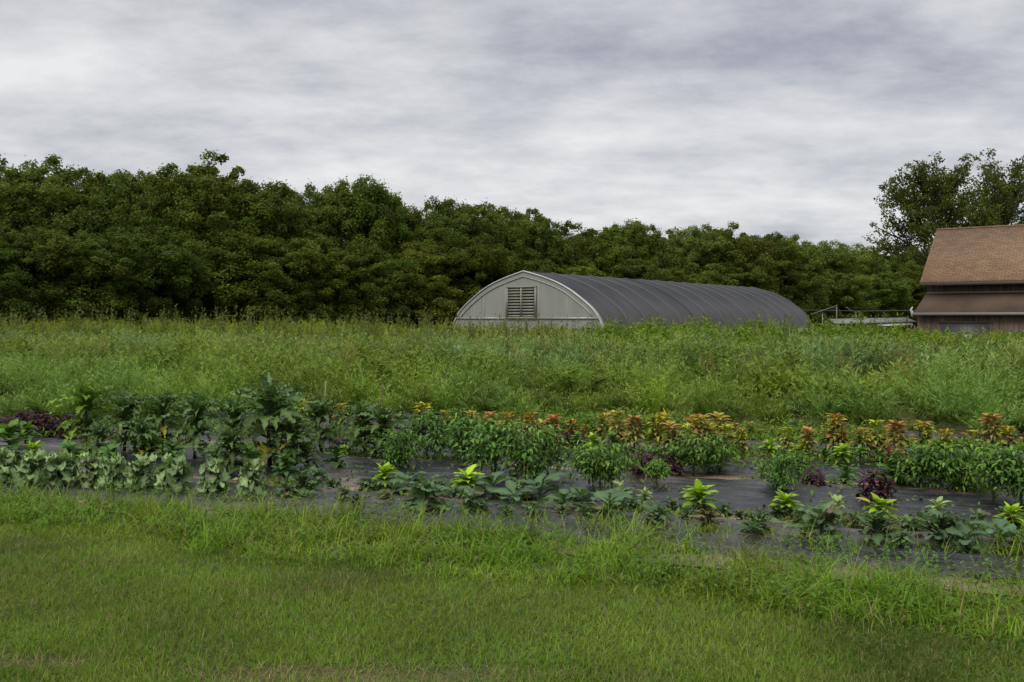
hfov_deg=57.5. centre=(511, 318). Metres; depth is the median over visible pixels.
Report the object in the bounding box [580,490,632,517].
broad leaved seedling
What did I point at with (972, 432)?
orange amaranth
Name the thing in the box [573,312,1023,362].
broad leaved weeds
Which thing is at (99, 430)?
tall kale
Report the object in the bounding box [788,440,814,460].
lime green plant
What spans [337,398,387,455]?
tall kale
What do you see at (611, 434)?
green leafy plant
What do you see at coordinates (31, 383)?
feathery undergrowth
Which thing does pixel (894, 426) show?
orange amaranth
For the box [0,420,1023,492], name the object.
plastic mulch
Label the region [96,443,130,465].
green leafy plant
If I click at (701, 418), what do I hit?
orange amaranth
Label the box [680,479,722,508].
lime green plant
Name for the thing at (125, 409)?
tall kale
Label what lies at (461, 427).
pepper bush
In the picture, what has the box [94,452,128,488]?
pale brassica
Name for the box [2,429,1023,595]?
soil
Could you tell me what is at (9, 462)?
pale brassica
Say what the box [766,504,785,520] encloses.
dark seedling
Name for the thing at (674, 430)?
orange amaranth
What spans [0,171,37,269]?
woodland tree
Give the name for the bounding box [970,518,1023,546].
broad leaved seedling
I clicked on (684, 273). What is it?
woodland tree
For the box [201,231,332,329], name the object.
woodland tree
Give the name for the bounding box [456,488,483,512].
dark seedling
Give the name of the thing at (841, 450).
lime green plant
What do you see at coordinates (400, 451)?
pepper bush
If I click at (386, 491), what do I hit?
dark seedling
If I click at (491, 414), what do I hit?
orange amaranth
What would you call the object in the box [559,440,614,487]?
pepper bush
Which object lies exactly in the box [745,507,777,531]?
dark seedling
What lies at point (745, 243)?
woodland tree
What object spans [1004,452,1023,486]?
pepper bush
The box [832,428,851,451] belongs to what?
orange amaranth
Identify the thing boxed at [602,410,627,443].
orange amaranth
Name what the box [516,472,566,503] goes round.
broad leaved seedling
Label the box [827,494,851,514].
pale seedling
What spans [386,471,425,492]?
broad leaved seedling
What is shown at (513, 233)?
woodland tree
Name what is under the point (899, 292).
woodland tree
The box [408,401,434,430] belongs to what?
orange amaranth
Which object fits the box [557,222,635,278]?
woodland tree
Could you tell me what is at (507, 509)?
dark seedling
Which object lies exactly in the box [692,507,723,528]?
dark seedling
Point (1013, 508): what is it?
lime green plant
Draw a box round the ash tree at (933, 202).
[861,148,1023,281]
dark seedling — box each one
[273,480,297,498]
[286,470,321,494]
[307,465,328,487]
[322,476,341,488]
[333,485,352,500]
[347,494,365,505]
[353,475,377,491]
[378,488,394,499]
[401,474,454,510]
[434,478,451,494]
[443,486,464,498]
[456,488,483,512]
[470,497,491,512]
[497,504,516,516]
[519,499,547,515]
[551,503,570,514]
[574,503,594,519]
[623,496,642,511]
[638,502,673,527]
[660,495,684,512]
[678,506,696,518]
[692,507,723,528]
[714,502,733,516]
[733,508,749,519]
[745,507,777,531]
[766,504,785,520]
[782,500,843,540]
[791,511,809,522]
[840,510,863,528]
[853,508,899,545]
[884,528,915,548]
[897,513,923,530]
[910,506,964,548]
[912,510,932,526]
[956,518,985,532]
[966,508,990,527]
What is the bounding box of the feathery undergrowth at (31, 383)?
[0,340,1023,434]
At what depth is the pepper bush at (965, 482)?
8.68 m
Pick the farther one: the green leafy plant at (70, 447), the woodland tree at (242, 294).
the woodland tree at (242, 294)
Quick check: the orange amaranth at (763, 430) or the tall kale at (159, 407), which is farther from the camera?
the orange amaranth at (763, 430)
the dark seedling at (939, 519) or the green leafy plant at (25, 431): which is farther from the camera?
the green leafy plant at (25, 431)
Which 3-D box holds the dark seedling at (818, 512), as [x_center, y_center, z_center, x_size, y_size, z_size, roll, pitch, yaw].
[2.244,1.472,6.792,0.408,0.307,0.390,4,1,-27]
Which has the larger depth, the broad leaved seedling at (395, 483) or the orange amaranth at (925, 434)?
the orange amaranth at (925, 434)
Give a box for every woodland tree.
[0,153,136,298]
[0,154,98,317]
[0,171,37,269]
[0,223,104,329]
[0,229,48,326]
[25,232,160,330]
[59,170,168,319]
[71,216,223,327]
[104,168,177,320]
[136,170,228,324]
[137,149,286,318]
[146,214,300,328]
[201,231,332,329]
[204,176,310,315]
[270,229,382,330]
[272,182,335,317]
[293,178,370,306]
[311,239,422,328]
[324,173,399,319]
[346,185,424,328]
[367,236,467,329]
[382,204,472,330]
[411,195,516,299]
[412,232,515,326]
[451,203,543,285]
[463,249,556,296]
[505,207,577,273]
[533,219,584,273]
[543,256,606,276]
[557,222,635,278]
[591,222,645,264]
[598,257,673,280]
[620,218,674,275]
[631,233,702,282]
[655,257,721,284]
[664,220,739,285]
[699,220,794,291]
[709,260,777,293]
[731,231,804,300]
[762,234,834,325]
[769,266,828,323]
[793,239,865,321]
[813,266,884,326]
[821,247,893,324]
[842,267,914,323]
[859,246,923,323]
[872,270,928,325]
[884,252,928,327]
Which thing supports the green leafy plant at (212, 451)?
on the plastic mulch at (744, 494)
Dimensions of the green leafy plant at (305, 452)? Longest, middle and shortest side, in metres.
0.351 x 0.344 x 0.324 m
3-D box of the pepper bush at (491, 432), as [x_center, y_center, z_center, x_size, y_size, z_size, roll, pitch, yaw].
[-0.143,1.284,9.350,0.837,0.664,0.811,0,0,-38]
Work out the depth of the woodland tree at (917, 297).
148.29 m
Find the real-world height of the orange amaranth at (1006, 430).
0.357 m
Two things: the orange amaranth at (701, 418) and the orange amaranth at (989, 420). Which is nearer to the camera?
the orange amaranth at (701, 418)
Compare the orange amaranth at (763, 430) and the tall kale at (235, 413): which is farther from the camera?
the orange amaranth at (763, 430)
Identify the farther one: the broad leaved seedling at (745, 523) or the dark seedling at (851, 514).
the dark seedling at (851, 514)
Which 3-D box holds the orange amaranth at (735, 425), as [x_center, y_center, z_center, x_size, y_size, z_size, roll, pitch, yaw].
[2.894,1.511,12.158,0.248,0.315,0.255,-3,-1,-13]
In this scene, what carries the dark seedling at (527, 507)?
on the plastic mulch at (752, 537)
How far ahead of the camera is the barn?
43.77 m
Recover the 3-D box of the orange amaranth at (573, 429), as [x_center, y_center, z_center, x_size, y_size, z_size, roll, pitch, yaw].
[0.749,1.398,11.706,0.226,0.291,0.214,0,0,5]
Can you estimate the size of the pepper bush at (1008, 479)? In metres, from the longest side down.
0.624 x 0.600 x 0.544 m
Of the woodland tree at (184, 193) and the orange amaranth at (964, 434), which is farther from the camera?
the woodland tree at (184, 193)
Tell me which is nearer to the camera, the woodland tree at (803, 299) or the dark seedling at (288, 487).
the dark seedling at (288, 487)
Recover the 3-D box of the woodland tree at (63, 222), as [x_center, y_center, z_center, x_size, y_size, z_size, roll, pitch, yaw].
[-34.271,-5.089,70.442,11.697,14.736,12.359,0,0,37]
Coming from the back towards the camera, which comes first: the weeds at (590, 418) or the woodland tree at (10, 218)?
the woodland tree at (10, 218)
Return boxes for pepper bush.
[376,426,430,467]
[394,406,457,458]
[427,412,487,461]
[452,414,535,472]
[489,420,563,480]
[525,425,573,474]
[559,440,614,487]
[581,441,642,488]
[633,442,668,465]
[640,457,671,483]
[663,430,715,475]
[693,432,739,475]
[754,450,806,489]
[782,449,814,481]
[885,440,946,489]
[904,439,976,489]
[931,439,994,492]
[960,443,1018,498]
[978,441,1023,502]
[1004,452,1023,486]
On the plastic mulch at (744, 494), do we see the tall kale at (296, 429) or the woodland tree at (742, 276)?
the tall kale at (296, 429)
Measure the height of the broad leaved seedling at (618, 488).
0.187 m
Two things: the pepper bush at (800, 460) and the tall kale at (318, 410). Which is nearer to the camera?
the pepper bush at (800, 460)
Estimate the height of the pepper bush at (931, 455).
0.537 m
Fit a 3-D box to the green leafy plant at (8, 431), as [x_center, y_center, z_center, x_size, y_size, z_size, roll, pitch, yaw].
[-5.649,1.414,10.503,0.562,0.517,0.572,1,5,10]
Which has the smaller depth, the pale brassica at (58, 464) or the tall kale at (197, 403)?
the pale brassica at (58, 464)
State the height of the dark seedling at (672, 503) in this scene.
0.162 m
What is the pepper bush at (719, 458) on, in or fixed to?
on the soil
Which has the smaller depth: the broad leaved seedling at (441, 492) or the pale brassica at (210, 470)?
the broad leaved seedling at (441, 492)
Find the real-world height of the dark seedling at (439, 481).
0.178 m
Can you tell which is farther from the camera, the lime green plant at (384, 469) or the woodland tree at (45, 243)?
the woodland tree at (45, 243)
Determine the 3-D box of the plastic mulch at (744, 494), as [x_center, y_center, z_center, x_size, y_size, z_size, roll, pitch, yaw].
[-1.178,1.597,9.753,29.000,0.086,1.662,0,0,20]
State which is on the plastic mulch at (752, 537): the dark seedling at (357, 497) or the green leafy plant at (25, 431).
the dark seedling at (357, 497)
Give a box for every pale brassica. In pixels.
[0,446,19,480]
[9,448,49,486]
[39,447,79,486]
[69,448,102,487]
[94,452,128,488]
[124,453,156,488]
[153,452,193,490]
[196,454,230,492]
[232,457,269,495]
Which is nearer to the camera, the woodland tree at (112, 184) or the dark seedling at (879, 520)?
the dark seedling at (879, 520)
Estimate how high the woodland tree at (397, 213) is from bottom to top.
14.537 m
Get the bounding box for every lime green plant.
[17,440,49,459]
[59,442,83,458]
[127,433,168,457]
[339,443,356,456]
[371,462,398,486]
[449,464,484,488]
[582,432,601,448]
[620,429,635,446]
[643,429,654,444]
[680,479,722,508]
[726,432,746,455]
[757,437,781,456]
[769,489,803,513]
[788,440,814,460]
[827,443,855,464]
[861,492,898,519]
[994,501,1023,525]
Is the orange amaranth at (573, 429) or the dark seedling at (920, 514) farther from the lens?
the orange amaranth at (573, 429)
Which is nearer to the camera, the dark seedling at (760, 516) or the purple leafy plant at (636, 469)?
the dark seedling at (760, 516)
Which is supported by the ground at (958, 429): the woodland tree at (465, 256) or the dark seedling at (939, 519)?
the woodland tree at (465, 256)
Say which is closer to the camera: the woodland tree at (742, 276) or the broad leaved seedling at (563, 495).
the broad leaved seedling at (563, 495)
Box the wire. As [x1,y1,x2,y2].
[825,310,909,310]
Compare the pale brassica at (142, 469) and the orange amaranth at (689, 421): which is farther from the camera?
the orange amaranth at (689, 421)
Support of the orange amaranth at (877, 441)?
on the soil
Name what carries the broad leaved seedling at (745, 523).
on the plastic mulch at (752, 537)
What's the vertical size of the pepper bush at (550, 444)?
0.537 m
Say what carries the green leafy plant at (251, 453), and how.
on the soil
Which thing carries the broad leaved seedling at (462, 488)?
on the soil
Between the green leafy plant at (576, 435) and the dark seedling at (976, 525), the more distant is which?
the green leafy plant at (576, 435)
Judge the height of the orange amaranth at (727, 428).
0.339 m
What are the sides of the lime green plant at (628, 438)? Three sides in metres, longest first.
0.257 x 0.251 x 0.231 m
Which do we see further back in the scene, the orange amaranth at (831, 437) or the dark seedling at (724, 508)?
the orange amaranth at (831, 437)
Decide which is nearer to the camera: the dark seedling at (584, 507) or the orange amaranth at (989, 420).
the dark seedling at (584, 507)
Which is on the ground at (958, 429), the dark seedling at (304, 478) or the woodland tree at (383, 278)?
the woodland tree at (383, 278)
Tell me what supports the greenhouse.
on the ground at (958, 429)
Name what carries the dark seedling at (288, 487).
on the plastic mulch at (752, 537)
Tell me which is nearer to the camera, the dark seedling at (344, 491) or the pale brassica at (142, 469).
the dark seedling at (344, 491)
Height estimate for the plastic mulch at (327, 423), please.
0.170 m
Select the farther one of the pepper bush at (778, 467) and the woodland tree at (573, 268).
the woodland tree at (573, 268)
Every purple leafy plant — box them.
[0,415,11,427]
[3,410,36,432]
[20,406,57,432]
[40,416,65,438]
[56,412,89,437]
[327,435,350,453]
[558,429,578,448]
[625,450,658,478]
[657,451,687,476]
[800,466,827,484]
[852,466,897,499]
[884,444,908,459]
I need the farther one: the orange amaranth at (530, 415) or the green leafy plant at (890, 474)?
the orange amaranth at (530, 415)
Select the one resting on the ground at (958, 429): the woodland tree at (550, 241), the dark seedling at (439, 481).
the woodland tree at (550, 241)
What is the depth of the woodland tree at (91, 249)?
64.12 m
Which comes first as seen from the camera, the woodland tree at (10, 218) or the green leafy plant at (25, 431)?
the green leafy plant at (25, 431)
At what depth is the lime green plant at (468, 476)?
8.64 m
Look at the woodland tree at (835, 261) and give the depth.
135.94 m
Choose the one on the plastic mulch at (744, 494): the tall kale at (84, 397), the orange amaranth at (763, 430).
the tall kale at (84, 397)
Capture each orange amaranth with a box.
[295,397,315,424]
[331,402,350,425]
[349,405,367,430]
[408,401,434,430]
[438,409,453,428]
[463,410,480,432]
[482,411,497,427]
[500,411,520,435]
[518,411,542,445]
[531,419,554,442]
[540,414,564,444]
[564,418,579,437]
[579,424,593,444]
[592,412,612,443]
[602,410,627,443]
[618,415,648,451]
[644,414,668,446]
[650,412,671,446]
[658,420,684,452]
[678,422,696,451]
[682,413,707,446]
[684,414,720,454]
[703,422,720,443]
[706,411,734,446]
[718,421,735,449]
[729,423,739,432]
[733,427,750,452]
[744,421,756,433]
[756,429,766,435]
[775,425,797,452]
[796,426,819,455]
[818,413,849,452]
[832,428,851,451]
[849,427,875,455]
[860,418,891,453]
[881,419,912,456]
[906,420,935,452]
[934,428,959,457]
[959,432,970,442]
[967,429,981,442]
[978,413,1005,444]
[995,425,1020,446]
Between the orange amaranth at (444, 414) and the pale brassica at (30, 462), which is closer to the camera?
the pale brassica at (30, 462)
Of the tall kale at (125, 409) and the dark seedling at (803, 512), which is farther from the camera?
the tall kale at (125, 409)
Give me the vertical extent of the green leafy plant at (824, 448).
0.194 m
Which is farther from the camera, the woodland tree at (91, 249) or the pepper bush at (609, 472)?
the woodland tree at (91, 249)
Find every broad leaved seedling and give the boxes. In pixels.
[376,479,409,494]
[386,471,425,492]
[421,489,452,498]
[455,485,484,497]
[472,471,522,499]
[492,480,533,505]
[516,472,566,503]
[543,489,586,506]
[564,484,594,507]
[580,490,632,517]
[603,486,638,507]
[738,519,769,533]
[946,523,986,551]
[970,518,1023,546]
[1008,530,1023,545]
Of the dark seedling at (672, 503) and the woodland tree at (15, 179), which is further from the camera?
the woodland tree at (15, 179)
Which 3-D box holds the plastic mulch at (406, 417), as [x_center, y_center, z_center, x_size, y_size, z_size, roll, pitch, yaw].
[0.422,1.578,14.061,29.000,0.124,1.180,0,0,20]
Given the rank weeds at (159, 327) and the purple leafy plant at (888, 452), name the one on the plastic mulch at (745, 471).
the purple leafy plant at (888, 452)
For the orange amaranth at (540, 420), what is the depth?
11.65 m
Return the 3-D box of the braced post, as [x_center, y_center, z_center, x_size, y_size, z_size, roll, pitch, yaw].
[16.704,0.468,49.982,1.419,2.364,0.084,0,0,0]
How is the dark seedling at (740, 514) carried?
on the plastic mulch at (752, 537)
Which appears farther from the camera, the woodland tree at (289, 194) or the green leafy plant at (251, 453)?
the woodland tree at (289, 194)
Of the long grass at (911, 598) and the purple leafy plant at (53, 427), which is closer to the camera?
the long grass at (911, 598)
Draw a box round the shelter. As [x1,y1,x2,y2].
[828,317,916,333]
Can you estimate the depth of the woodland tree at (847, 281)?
133.12 m
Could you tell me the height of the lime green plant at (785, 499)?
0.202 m
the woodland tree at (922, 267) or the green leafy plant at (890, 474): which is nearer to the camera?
the green leafy plant at (890, 474)
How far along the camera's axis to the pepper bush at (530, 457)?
9.06 m
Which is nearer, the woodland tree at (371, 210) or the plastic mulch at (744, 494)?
the plastic mulch at (744, 494)
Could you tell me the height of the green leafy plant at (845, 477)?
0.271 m
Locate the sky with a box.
[0,0,1023,259]
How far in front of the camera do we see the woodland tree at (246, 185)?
78.47 m
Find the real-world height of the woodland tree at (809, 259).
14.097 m
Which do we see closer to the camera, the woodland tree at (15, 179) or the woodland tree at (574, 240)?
the woodland tree at (15, 179)
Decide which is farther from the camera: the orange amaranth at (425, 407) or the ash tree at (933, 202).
the ash tree at (933, 202)
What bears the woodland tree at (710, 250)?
on the ground at (958, 429)
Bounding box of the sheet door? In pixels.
[938,322,991,337]
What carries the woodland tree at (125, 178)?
on the ground at (958, 429)
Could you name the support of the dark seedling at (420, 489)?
on the plastic mulch at (752, 537)
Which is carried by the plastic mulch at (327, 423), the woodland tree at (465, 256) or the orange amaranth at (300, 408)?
the orange amaranth at (300, 408)
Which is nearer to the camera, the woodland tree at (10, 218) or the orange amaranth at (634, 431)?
the orange amaranth at (634, 431)
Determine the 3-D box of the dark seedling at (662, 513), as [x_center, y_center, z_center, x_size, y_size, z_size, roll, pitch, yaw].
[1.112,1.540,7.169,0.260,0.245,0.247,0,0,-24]
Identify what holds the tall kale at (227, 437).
on the plastic mulch at (744, 494)
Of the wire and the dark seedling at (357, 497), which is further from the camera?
the wire
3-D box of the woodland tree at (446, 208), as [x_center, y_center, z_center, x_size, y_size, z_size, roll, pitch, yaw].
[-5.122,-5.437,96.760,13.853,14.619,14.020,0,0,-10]
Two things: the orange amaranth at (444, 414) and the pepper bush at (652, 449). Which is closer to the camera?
the pepper bush at (652, 449)
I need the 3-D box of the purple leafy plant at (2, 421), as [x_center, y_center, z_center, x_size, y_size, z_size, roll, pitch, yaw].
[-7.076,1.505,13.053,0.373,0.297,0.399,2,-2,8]
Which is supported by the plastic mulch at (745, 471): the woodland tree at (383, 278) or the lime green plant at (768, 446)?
the lime green plant at (768, 446)
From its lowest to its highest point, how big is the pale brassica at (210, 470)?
0.415 m
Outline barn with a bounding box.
[910,224,1023,337]
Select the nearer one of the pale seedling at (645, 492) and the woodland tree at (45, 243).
the pale seedling at (645, 492)
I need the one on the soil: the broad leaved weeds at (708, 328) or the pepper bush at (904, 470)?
the pepper bush at (904, 470)
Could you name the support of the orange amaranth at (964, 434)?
on the soil
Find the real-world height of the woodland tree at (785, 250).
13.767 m
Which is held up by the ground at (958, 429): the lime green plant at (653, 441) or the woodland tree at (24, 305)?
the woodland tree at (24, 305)
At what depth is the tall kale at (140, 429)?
10.49 m
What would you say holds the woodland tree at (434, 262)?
on the ground at (958, 429)
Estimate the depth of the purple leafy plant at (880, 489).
8.10 m
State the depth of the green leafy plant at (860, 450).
10.04 m
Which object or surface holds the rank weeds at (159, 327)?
on the ground at (958, 429)
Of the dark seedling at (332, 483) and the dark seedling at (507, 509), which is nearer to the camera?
the dark seedling at (507, 509)
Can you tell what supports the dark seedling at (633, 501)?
on the plastic mulch at (752, 537)
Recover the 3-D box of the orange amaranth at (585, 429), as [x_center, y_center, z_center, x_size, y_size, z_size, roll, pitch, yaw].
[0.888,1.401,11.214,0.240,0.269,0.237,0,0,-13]
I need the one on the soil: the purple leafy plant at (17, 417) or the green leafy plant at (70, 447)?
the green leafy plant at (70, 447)
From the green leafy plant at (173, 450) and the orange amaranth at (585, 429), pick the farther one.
the orange amaranth at (585, 429)
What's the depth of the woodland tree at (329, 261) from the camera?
78.00 m
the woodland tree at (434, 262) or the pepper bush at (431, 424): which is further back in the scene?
the woodland tree at (434, 262)
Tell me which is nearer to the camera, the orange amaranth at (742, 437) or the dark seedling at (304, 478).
the dark seedling at (304, 478)
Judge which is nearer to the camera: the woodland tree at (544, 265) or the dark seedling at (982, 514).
the dark seedling at (982, 514)
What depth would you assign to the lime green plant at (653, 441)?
11.30 m
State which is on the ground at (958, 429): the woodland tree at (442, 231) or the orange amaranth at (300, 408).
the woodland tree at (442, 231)
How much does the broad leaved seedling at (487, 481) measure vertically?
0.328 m
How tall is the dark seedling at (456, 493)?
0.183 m
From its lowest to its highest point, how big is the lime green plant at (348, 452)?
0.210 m
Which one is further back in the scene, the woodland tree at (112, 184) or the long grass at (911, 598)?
the woodland tree at (112, 184)
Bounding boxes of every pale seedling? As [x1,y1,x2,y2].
[515,480,523,489]
[609,480,627,494]
[634,487,654,502]
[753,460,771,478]
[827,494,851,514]
[925,496,956,516]
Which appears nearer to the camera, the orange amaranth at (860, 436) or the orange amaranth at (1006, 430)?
the orange amaranth at (860, 436)
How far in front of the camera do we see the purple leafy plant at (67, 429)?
12.48 m
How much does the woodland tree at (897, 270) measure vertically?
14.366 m
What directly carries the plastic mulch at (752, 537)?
on the soil
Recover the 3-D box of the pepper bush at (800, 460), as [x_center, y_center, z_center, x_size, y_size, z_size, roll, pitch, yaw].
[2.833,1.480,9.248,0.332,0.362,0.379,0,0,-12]
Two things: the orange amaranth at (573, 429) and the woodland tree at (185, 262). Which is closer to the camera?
the orange amaranth at (573, 429)
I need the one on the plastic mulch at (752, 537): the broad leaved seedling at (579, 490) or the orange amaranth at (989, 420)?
the broad leaved seedling at (579, 490)
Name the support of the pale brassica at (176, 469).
on the soil
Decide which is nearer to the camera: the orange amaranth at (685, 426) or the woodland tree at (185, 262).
the orange amaranth at (685, 426)
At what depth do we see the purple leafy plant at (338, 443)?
11.18 m
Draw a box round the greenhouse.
[453,270,812,337]
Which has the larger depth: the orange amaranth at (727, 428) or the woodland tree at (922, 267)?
the woodland tree at (922, 267)
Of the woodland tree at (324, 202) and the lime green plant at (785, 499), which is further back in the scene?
the woodland tree at (324, 202)
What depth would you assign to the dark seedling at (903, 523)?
7.04 m
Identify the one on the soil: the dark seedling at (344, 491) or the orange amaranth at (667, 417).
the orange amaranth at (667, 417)
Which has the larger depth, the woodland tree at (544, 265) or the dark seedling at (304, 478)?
the woodland tree at (544, 265)
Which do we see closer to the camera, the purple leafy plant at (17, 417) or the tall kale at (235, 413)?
the tall kale at (235, 413)
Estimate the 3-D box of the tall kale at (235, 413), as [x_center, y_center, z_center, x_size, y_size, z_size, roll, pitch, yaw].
[-3.101,1.236,10.465,0.607,0.758,0.613,0,0,-19]
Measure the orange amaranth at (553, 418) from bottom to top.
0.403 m
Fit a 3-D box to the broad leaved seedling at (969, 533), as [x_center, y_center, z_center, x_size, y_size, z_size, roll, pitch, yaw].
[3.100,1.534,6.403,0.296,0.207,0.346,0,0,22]
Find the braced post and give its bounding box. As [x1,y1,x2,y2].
[812,305,836,320]
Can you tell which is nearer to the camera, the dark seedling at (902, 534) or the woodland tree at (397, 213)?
the dark seedling at (902, 534)
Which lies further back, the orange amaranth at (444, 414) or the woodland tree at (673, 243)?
the woodland tree at (673, 243)
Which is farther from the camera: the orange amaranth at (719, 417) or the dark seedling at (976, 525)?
the orange amaranth at (719, 417)
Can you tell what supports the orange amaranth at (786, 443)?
on the soil
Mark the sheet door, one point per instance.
(943, 325)
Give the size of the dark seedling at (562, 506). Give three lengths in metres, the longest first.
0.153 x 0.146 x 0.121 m
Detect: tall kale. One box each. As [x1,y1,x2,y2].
[46,376,119,450]
[77,419,118,455]
[95,388,155,450]
[119,413,161,456]
[123,391,192,452]
[158,388,222,459]
[205,423,253,475]
[207,397,261,458]
[222,371,325,466]
[265,412,319,465]
[297,392,345,452]
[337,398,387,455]
[354,402,408,457]
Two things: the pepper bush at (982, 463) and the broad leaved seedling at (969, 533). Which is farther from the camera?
the pepper bush at (982, 463)
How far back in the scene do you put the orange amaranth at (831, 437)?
10.64 m
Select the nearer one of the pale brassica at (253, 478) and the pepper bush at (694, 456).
the pale brassica at (253, 478)
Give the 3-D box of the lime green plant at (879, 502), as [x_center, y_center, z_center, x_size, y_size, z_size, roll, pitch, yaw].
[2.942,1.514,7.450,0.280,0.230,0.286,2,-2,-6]
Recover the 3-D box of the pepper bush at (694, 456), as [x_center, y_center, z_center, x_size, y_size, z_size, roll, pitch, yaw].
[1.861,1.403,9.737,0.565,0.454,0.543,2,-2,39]
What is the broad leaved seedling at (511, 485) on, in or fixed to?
on the plastic mulch at (744, 494)
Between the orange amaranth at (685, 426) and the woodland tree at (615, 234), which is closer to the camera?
the orange amaranth at (685, 426)
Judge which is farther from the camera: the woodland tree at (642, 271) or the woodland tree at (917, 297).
the woodland tree at (917, 297)
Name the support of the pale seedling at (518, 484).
on the plastic mulch at (744, 494)
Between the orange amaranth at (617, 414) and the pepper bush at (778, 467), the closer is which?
the pepper bush at (778, 467)
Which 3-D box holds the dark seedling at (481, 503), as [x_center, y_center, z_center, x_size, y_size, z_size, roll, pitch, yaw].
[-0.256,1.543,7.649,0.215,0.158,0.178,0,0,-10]
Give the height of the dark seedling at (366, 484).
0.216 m
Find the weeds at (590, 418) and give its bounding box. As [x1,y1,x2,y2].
[0,388,1023,539]
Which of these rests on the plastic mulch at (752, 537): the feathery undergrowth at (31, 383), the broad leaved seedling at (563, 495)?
the broad leaved seedling at (563, 495)
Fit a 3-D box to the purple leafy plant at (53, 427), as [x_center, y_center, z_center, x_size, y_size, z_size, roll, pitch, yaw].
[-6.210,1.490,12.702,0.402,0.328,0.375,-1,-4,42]
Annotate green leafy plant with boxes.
[0,419,36,454]
[14,420,42,443]
[57,440,84,459]
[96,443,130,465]
[157,440,186,465]
[194,444,227,467]
[228,443,266,475]
[267,452,300,478]
[293,442,323,470]
[319,445,349,468]
[567,431,586,446]
[602,430,622,447]
[816,447,833,460]
[829,464,859,485]
[852,445,867,460]
[874,455,904,484]
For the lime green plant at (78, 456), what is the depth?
10.39 m
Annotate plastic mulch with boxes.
[0,404,1023,462]
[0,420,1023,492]
[0,437,1023,534]
[0,470,1023,581]
[20,403,1023,444]
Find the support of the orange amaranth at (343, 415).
on the plastic mulch at (327, 423)
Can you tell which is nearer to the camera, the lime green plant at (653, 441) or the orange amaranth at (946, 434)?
the orange amaranth at (946, 434)
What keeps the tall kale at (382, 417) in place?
on the plastic mulch at (744, 494)
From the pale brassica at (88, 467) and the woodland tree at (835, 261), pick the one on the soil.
the pale brassica at (88, 467)
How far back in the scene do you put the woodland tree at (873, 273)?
142.61 m
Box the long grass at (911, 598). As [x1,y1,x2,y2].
[0,459,1023,648]
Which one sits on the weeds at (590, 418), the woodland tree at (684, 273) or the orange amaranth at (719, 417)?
the orange amaranth at (719, 417)
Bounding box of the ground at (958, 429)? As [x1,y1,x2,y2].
[0,327,1023,681]
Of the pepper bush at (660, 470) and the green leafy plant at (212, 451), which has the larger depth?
the green leafy plant at (212, 451)
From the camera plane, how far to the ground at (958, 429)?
5.08 m
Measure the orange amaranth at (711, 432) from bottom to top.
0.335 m
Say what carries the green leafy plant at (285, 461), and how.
on the soil
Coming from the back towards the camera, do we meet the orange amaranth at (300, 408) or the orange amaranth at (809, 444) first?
the orange amaranth at (300, 408)
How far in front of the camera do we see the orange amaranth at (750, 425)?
12.14 m
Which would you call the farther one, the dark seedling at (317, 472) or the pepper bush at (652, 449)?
the pepper bush at (652, 449)
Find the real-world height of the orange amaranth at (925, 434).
0.419 m
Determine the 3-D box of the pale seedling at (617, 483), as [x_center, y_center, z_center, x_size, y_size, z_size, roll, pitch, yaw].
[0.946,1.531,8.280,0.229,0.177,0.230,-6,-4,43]
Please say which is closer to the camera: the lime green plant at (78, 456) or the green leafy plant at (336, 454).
the green leafy plant at (336, 454)
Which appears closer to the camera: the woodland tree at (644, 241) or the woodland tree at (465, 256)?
the woodland tree at (465, 256)
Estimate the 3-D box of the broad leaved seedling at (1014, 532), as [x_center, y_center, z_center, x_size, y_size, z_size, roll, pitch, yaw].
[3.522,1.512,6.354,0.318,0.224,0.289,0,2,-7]
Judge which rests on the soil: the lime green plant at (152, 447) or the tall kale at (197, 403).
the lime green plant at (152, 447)
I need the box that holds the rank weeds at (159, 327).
[0,300,1023,354]
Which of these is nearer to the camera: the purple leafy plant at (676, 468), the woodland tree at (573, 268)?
the purple leafy plant at (676, 468)
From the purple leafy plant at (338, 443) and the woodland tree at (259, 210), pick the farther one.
the woodland tree at (259, 210)
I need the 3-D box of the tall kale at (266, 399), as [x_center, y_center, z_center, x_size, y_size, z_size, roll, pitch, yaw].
[-2.610,1.103,9.920,1.055,1.040,1.032,3,4,18]
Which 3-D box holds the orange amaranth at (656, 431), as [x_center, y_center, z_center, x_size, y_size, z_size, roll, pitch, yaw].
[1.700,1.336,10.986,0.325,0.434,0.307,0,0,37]
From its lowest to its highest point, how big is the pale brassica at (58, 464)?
0.427 m
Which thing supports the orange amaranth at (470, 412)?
on the soil

